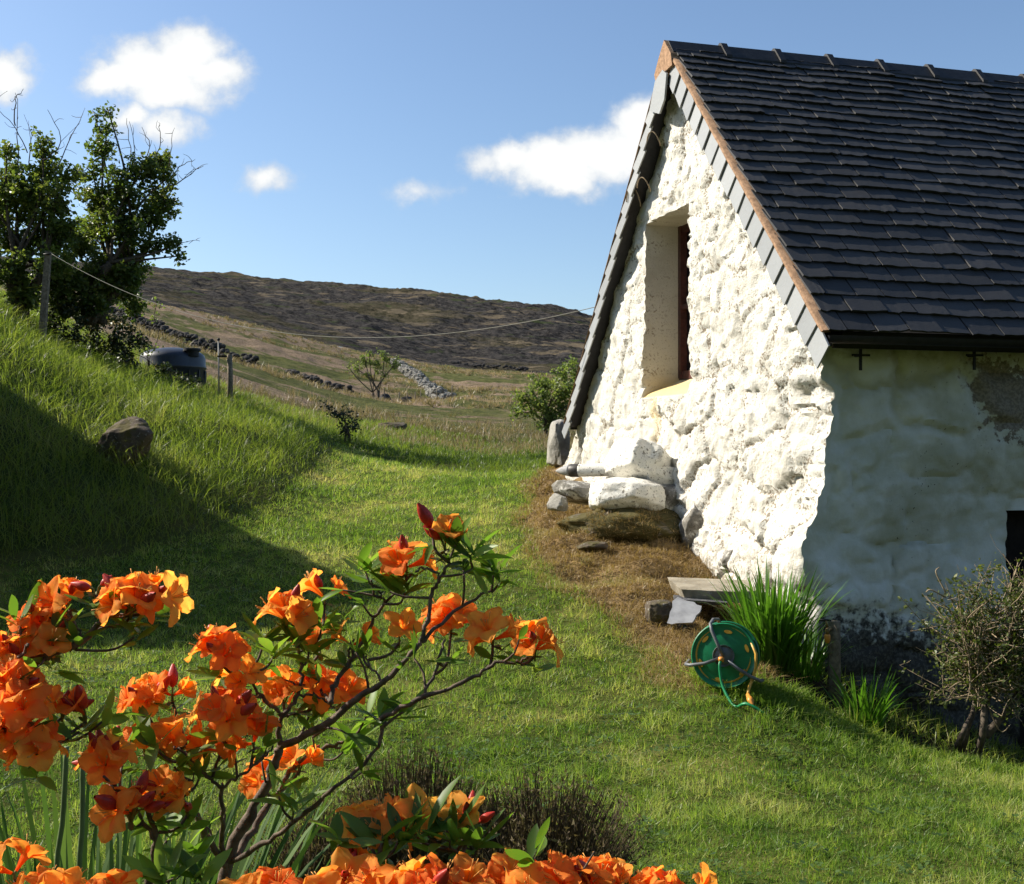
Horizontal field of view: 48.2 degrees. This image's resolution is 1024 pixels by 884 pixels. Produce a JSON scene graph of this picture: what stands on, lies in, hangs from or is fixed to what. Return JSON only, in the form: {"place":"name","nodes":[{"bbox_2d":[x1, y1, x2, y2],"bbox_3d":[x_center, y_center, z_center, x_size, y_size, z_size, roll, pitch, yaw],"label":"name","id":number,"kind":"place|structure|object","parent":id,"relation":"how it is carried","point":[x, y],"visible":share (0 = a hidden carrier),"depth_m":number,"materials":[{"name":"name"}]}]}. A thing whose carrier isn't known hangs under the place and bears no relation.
{"place":"outdoors","nodes":[
{"label":"outdoors","id":0,"kind":"place"},
{"bbox_2d":[0,281,576,455],"bbox_3d":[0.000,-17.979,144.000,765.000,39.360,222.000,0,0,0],"label":"field","id":1,"kind":"structure","parent":0,"point":[284,358],"depth_m":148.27,"materials":[{"name":"brown plant"}]},
{"bbox_2d":[108,306,258,364],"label":"dry stone wall","id":2,"kind":"structure","parent":1,"relation":"on","point":[212,344],"depth_m":129.05,"materials":[{"name":"grey stone"}]},
{"bbox_2d":[285,369,353,393],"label":"dry stone wall","id":3,"kind":"structure","parent":1,"relation":"on","point":[319,381],"depth_m":113.73,"materials":[{"name":"grey stone"}]},
{"bbox_2d":[342,347,400,397],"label":"tree","id":4,"kind":"object","parent":1,"relation":"on","point":[394,365],"visible":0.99,"depth_m":127.96,"materials":[{"name":"green plant"}]},
{"bbox_2d":[379,393,391,400],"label":"boulder","id":5,"kind":"object","parent":1,"relation":"on","point":[385,396],"visible":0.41,"depth_m":126.44,"materials":[{"name":"stone"}]},
{"bbox_2d":[378,422,406,429],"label":"boulder","id":6,"kind":"object","parent":1,"relation":"on","point":[401,424],"visible":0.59,"depth_m":35.75,"materials":[{"name":"grey stone"}]},
{"bbox_2d":[401,396,411,401],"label":"boulder","id":7,"kind":"object","parent":1,"relation":"on","point":[404,398],"visible":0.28,"depth_m":126.41,"materials":[{"name":"stone"}]},
{"bbox_2d":[390,358,456,398],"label":"dry stone wall","id":8,"kind":"structure","parent":1,"relation":"on","point":[408,371],"depth_m":155.72,"materials":[{"name":"grey stone"}]},
{"bbox_2d":[509,354,578,437],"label":"willow bush","id":9,"kind":"object","parent":1,"relation":"on","point":[545,409],"visible":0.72,"depth_m":41.75,"materials":[{"name":"green plant"}]},
{"bbox_2d":[0,256,591,373],"bbox_3d":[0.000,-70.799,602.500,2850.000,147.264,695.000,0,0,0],"label":"hill","id":10,"kind":"structure","parent":0,"point":[334,311],"depth_m":429.50,"materials":[{"name":"brown plant"}]},
{"bbox_2d":[450,361,528,370],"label":"dry stone wall","id":11,"kind":"structure","parent":0,"point":[522,368],"depth_m":283.86,"materials":[{"name":"grey stone"}]},
{"bbox_2d":[0,307,1023,883],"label":"ground","id":12,"kind":"structure","parent":0,"point":[22,555],"depth_m":8.28,"materials":[{"name":"green plant"}]},
{"bbox_2d":[0,90,86,323],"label":"hawthorn tree","id":13,"kind":"object","parent":12,"relation":"on","point":[55,236],"visible":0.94,"depth_m":21.90,"materials":[{"name":"green plant"}]},
{"bbox_2d":[39,251,51,344],"bbox_3d":[-8.153,-2.486,19.989,0.247,1.707,0.122,0,0,0],"label":"clothes post","id":14,"kind":"object","parent":12,"relation":"on","point":[44,304],"visible":0.88,"depth_m":19.95,"materials":[{"name":"grey wood"}]},
{"bbox_2d":[52,254,594,337],"bbox_3d":[-3.492,-2.379,16.754,11.277,1.929,0.009,0,0,35],"label":"clothes line","id":15,"kind":"object","parent":14,"relation":"attached to","point":[338,337],"visible":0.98,"depth_m":15.88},
{"bbox_2d":[5,285,101,345],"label":"bramble bush","id":16,"kind":"object","parent":12,"relation":"on","point":[74,336],"visible":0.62,"depth_m":22.33,"materials":[{"name":"green plant"}]},
{"bbox_2d":[30,100,204,326],"bbox_3d":[-7.902,-4.594,22.861,3.185,4.528,2.228,0,0,17],"label":"hawthorn tree","id":17,"kind":"object","parent":12,"relation":"on","point":[124,268],"visible":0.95,"depth_m":22.80,"materials":[{"name":"green plant"}]},
{"bbox_2d":[71,307,172,377],"bbox_3d":[-7.983,-1.857,23.458,2.574,2.241,1.301,0,0,0],"label":"bramble bush","id":18,"kind":"object","parent":12,"relation":"on","point":[115,347],"visible":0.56,"depth_m":23.41,"materials":[{"name":"green plant"}]},
{"bbox_2d":[96,416,152,464],"bbox_3d":[-4.475,0.102,13.313,0.722,0.834,0.546,0,0,0],"label":"boulder","id":19,"kind":"object","parent":12,"relation":"on","point":[133,431],"visible":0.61,"depth_m":13.08,"materials":[{"name":"grey stone"}]},
{"bbox_2d":[132,297,164,369],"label":"yellow green bush","id":20,"kind":"object","parent":12,"relation":"on","point":[150,348],"visible":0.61,"depth_m":24.48,"materials":[{"name":"green plant"}]},
{"bbox_2d":[139,347,206,387],"bbox_3d":[-8.000,-1.721,27.000,1.561,1.066,1.566,0,0,0],"label":"water tank","id":21,"kind":"object","parent":12,"relation":"on","point":[189,361],"visible":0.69,"depth_m":26.43,"materials":[{"name":"black plastic"}]},
{"bbox_2d":[162,362,202,387],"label":"bramble bush","id":22,"kind":"object","parent":12,"relation":"on","point":[170,372],"visible":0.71,"depth_m":23.63,"materials":[{"name":"green plant"}]},
{"bbox_2d":[0,720,400,883],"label":"iris leaves","id":23,"kind":"object","parent":12,"relation":"on","point":[66,859],"visible":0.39,"depth_m":3.42,"materials":[{"name":"green plant"}]},
{"bbox_2d":[217,338,219,397],"bbox_3d":[-6.279,-1.499,24.500,0.065,1.491,0.065,0,0,22],"label":"thin pole","id":24,"kind":"object","parent":12,"relation":"on","point":[218,339],"visible":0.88,"depth_m":24.49,"materials":[{"name":"black metal"}]},
{"bbox_2d":[217,354,232,404],"bbox_3d":[-6.135,-1.302,24.502,0.325,1.190,0.120,0,0,0],"label":"fence post","id":25,"kind":"object","parent":12,"relation":"on","point":[229,374],"visible":0.77,"depth_m":24.46,"materials":[{"name":"grey wood"}]},
{"bbox_2d":[0,287,627,629],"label":"bank grass","id":26,"kind":"structure","parent":12,"relation":"on","point":[251,413],"depth_m":15.41,"materials":[{"name":"green plant"}]},
{"bbox_2d":[248,787,403,878],"bbox_3d":[-0.704,1.594,4.414,0.666,0.551,0.676,0,0,0],"label":"heather bush","id":27,"kind":"object","parent":12,"relation":"on","point":[319,845],"visible":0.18,"depth_m":4.36,"materials":[{"name":"plant"}]},
{"bbox_2d":[319,400,363,441],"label":"dark shrub","id":28,"kind":"object","parent":12,"relation":"on","point":[345,429],"visible":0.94,"depth_m":21.49,"materials":[{"name":"green plant"}]},
{"bbox_2d":[327,738,487,867],"bbox_3d":[-0.401,1.492,4.518,0.644,0.721,0.650,0,0,0],"label":"heather bush","id":29,"kind":"object","parent":12,"relation":"on","point":[424,783],"visible":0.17,"depth_m":4.46,"materials":[{"name":"plant"}]},
{"bbox_2d":[423,779,539,860],"bbox_3d":[-0.135,1.593,4.590,0.591,0.470,0.559,0,0,24],"label":"heather bush","id":30,"kind":"object","parent":12,"relation":"on","point":[485,800],"visible":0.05,"depth_m":4.60,"materials":[{"name":"plant"}]},
{"bbox_2d":[0,440,1023,883],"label":"lawn grass","id":31,"kind":"structure","parent":12,"relation":"on","point":[1002,782],"depth_m":6.84,"materials":[{"name":"green plant"}]},
{"bbox_2d":[157,448,935,836],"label":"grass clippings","id":32,"kind":"object","parent":12,"relation":"on","point":[503,652],"depth_m":8.40,"materials":[{"name":"green plant"}]},
{"bbox_2d":[441,763,653,883],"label":"heather bush","id":33,"kind":"object","parent":12,"relation":"on","point":[561,836],"visible":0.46,"depth_m":4.40,"materials":[{"name":"plant"}]},
{"bbox_2d":[547,493,567,511],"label":"boulder","id":34,"kind":"object","parent":12,"relation":"on","point":[557,502],"visible":1,"depth_m":11.83,"materials":[{"name":"grey stone"}]},
{"bbox_2d":[547,419,569,467],"bbox_3d":[0.623,0.006,15.751,0.264,0.672,0.461,0,0,-14],"label":"boulder","id":35,"kind":"object","parent":12,"relation":"on","point":[558,447],"visible":0.92,"depth_m":15.56,"materials":[{"name":"grey stone"}]},
{"bbox_2d":[551,480,590,504],"bbox_3d":[0.704,0.527,12.098,0.485,0.273,0.491,0,0,-39],"label":"boulder","id":36,"kind":"object","parent":12,"relation":"on","point":[575,492],"visible":0.66,"depth_m":11.94,"materials":[{"name":"grey stone"}]},
{"bbox_2d":[546,504,680,543],"bbox_3d":[1.142,0.809,11.378,1.821,0.574,1.376,0,0,0],"label":"boulder","id":37,"kind":"object","parent":12,"relation":"on","point":[630,524],"visible":0.59,"depth_m":11.21,"materials":[{"name":"brown stone"}]},
{"bbox_2d":[588,477,665,510],"bbox_3d":[1.159,0.570,11.642,0.769,0.452,0.771,0,0,0],"label":"boulder","id":38,"kind":"object","parent":37,"relation":"on","point":[617,492],"visible":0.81,"depth_m":11.37,"materials":[{"name":"white stone"}]},
{"bbox_2d":[603,438,671,479],"bbox_3d":[1.352,0.253,11.975,0.666,0.613,0.862,0,0,-28],"label":"boulder","id":39,"kind":"object","parent":38,"relation":"on","point":[642,458],"visible":0.69,"depth_m":11.65,"materials":[{"name":"white stone"}]},
{"bbox_2d":[502,465,812,693],"bbox_3d":[0.735,0.954,11.825,2.519,1.426,9.525,0,0,-13],"label":"dry moss","id":40,"kind":"object","parent":12,"relation":"on","point":[540,534],"visible":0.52,"depth_m":10.16,"materials":[{"name":"brown plant"}]},
{"bbox_2d":[577,541,608,550],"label":"boulder","id":41,"kind":"object","parent":40,"relation":"on","point":[591,545],"visible":0.98,"depth_m":10.82,"materials":[{"name":"stone"}]},
{"bbox_2d":[645,599,671,623],"bbox_3d":[1.164,1.324,8.998,0.242,0.186,0.226,0,0,0],"label":"boulder","id":42,"kind":"object","parent":12,"relation":"on","point":[657,611],"visible":0.79,"depth_m":8.90,"materials":[{"name":"stone"}]},
{"bbox_2d":[662,484,678,510],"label":"boulder","id":43,"kind":"object","parent":12,"relation":"on","point":[671,501],"visible":0.12,"depth_m":11.51,"materials":[{"name":"grey stone"}]},
{"bbox_2d":[646,466,674,484],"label":"boulder","id":44,"kind":"object","parent":43,"relation":"on","point":[665,474],"visible":0.41,"depth_m":11.61,"materials":[{"name":"white stone"}]},
{"bbox_2d":[675,624,690,632],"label":"boulder","id":45,"kind":"object","parent":12,"relation":"on","point":[683,628],"visible":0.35,"depth_m":8.84,"materials":[{"name":"stone"}]},
{"bbox_2d":[667,597,701,624],"bbox_3d":[1.317,1.282,8.707,0.224,0.187,0.290,0,0,19],"label":"slate slab","id":46,"kind":"object","parent":12,"relation":"on","point":[682,611],"depth_m":8.70,"materials":[{"name":"white stone"}]},
{"bbox_2d":[679,503,702,547],"bbox_3d":[1.850,0.805,11.211,0.424,0.506,0.454,0,0,0],"label":"boulder","id":47,"kind":"object","parent":12,"relation":"on","point":[690,523],"visible":0.41,"depth_m":11.06,"materials":[{"name":"white stone"}]},
{"bbox_2d":[673,595,727,604],"bbox_3d":[1.541,1.249,9.062,0.478,0.070,0.524,0,0,0],"label":"slate slab","id":48,"kind":"object","parent":12,"relation":"on","point":[705,601],"depth_m":8.85,"materials":[{"name":"grey stone"}]},
{"bbox_2d":[667,577,758,602],"bbox_3d":[1.655,1.199,9.358,0.679,0.115,0.830,0,0,0],"label":"slate slab","id":49,"kind":"object","parent":48,"relation":"on","point":[688,587],"depth_m":9.18,"materials":[{"name":"beige stone"}]},
{"bbox_2d":[684,618,764,714],"bbox_3d":[1.372,1.414,7.386,0.530,0.532,0.514,0,0,15],"label":"hose reel","id":50,"kind":"object","parent":12,"relation":"on","point":[727,651],"visible":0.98,"depth_m":7.41,"materials":[{"name":"green plastic"}]},
{"bbox_2d":[717,549,732,569],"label":"boulder","id":51,"kind":"object","parent":12,"relation":"on","point":[723,556],"visible":0.31,"depth_m":10.28,"materials":[{"name":"white stone"}]},
{"bbox_2d":[701,556,852,674],"bbox_3d":[1.842,1.215,8.148,1.224,0.828,1.153,0,0,0],"label":"montbretia clump","id":52,"kind":"object","parent":12,"relation":"on","point":[775,618],"visible":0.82,"depth_m":8.02,"materials":[{"name":"green plant"}]},
{"bbox_2d":[562,40,1023,749],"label":"stone cottage","id":53,"kind":"structure","parent":12,"relation":"on","point":[804,346],"depth_m":9.90,"materials":[{"name":"white stone"}]},
{"bbox_2d":[678,223,691,379],"bbox_3d":[2.029,-1.562,12.061,0.100,1.735,1.230,0,0,-16],"label":"window","id":54,"kind":"structure","parent":53,"relation":"in","point":[684,365],"depth_m":12.54,"materials":[{"name":"brown paint"}]},
{"bbox_2d":[1005,510,1023,740],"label":"door","id":55,"kind":"structure","parent":53,"relation":"in","point":[1014,543],"depth_m":9.73,"materials":[{"name":"black wood"}]},
{"bbox_2d":[760,616,864,682],"bbox_3d":[2.016,1.477,8.280,0.995,0.478,0.999,0,0,0],"label":"montbretia clump","id":56,"kind":"object","parent":12,"relation":"on","point":[804,664],"visible":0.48,"depth_m":8.21,"materials":[{"name":"green plant"}]},
{"bbox_2d":[817,619,840,705],"bbox_3d":[2.239,1.582,8.058,0.092,0.700,0.212,0,0,44],"label":"tap post","id":57,"kind":"object","parent":12,"relation":"on","point":[832,635],"visible":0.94,"depth_m":8.06,"materials":[{"name":"brown wood"}]},
{"bbox_2d":[670,652,1023,778],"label":"edge grass","id":58,"kind":"structure","parent":12,"relation":"on","point":[784,696],"depth_m":7.32,"materials":[{"name":"green plant"}]},
{"bbox_2d":[808,658,922,732],"bbox_3d":[2.322,1.716,7.636,1.054,0.475,0.932,0,0,0],"label":"montbretia clump","id":59,"kind":"object","parent":12,"relation":"on","point":[866,706],"visible":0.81,"depth_m":7.66,"materials":[{"name":"green plant"}]},
{"bbox_2d":[753,659,1023,771],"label":"bed weeds","id":60,"kind":"object","parent":12,"relation":"on","point":[915,722],"visible":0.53,"depth_m":8.54,"materials":[{"name":"green plant"}]},
{"bbox_2d":[898,539,1023,759],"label":"twiggy shrub","id":61,"kind":"object","parent":12,"relation":"on","point":[1010,622],"visible":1,"depth_m":7.51,"materials":[{"name":"green plant"}]},
{"bbox_2d":[0,0,1023,338],"label":"sky","id":62,"kind":"structure","parent":0,"point":[485,149],"materials":[{"name":"blue"}]},
{"bbox_2d":[556,463,608,476],"bbox_3d":[0.808,0.292,12.340,0.738,0.157,0.144,0,0,26],"label":"metal shell","id":63,"kind":"object","parent":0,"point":[583,470],"visible":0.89,"depth_m":12.30},
{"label":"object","id":64,"kind":"structure","parent":0,"visible":0},
{"bbox_2d":[54,746,68,869],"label":"flower stem","id":65,"kind":"object","parent":64,"relation":"on","point":[62,809],"visible":0.87,"depth_m":2.90,"materials":[{"name":"green plant"}]},
{"bbox_2d":[76,768,84,870],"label":"flower stem","id":66,"kind":"object","parent":64,"relation":"on","point":[81,821],"visible":0.78,"depth_m":2.89,"materials":[{"name":"green plant"}]},
{"bbox_2d":[0,568,193,790],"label":"azalea shrub","id":67,"kind":"object","parent":64,"relation":"on","point":[43,627],"visible":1,"depth_m":1.26,"materials":[{"name":"orange plant"}]},
{"bbox_2d":[72,503,564,883],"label":"azalea shrub","id":68,"kind":"object","parent":64,"relation":"on","point":[228,708],"visible":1,"depth_m":1.33,"materials":[{"name":"orange plant"}]},
{"bbox_2d":[0,775,717,883],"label":"azalea shrub","id":69,"kind":"object","parent":64,"relation":"on","point":[355,828],"visible":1,"depth_m":1.17,"materials":[{"name":"orange plant"}]}
]}

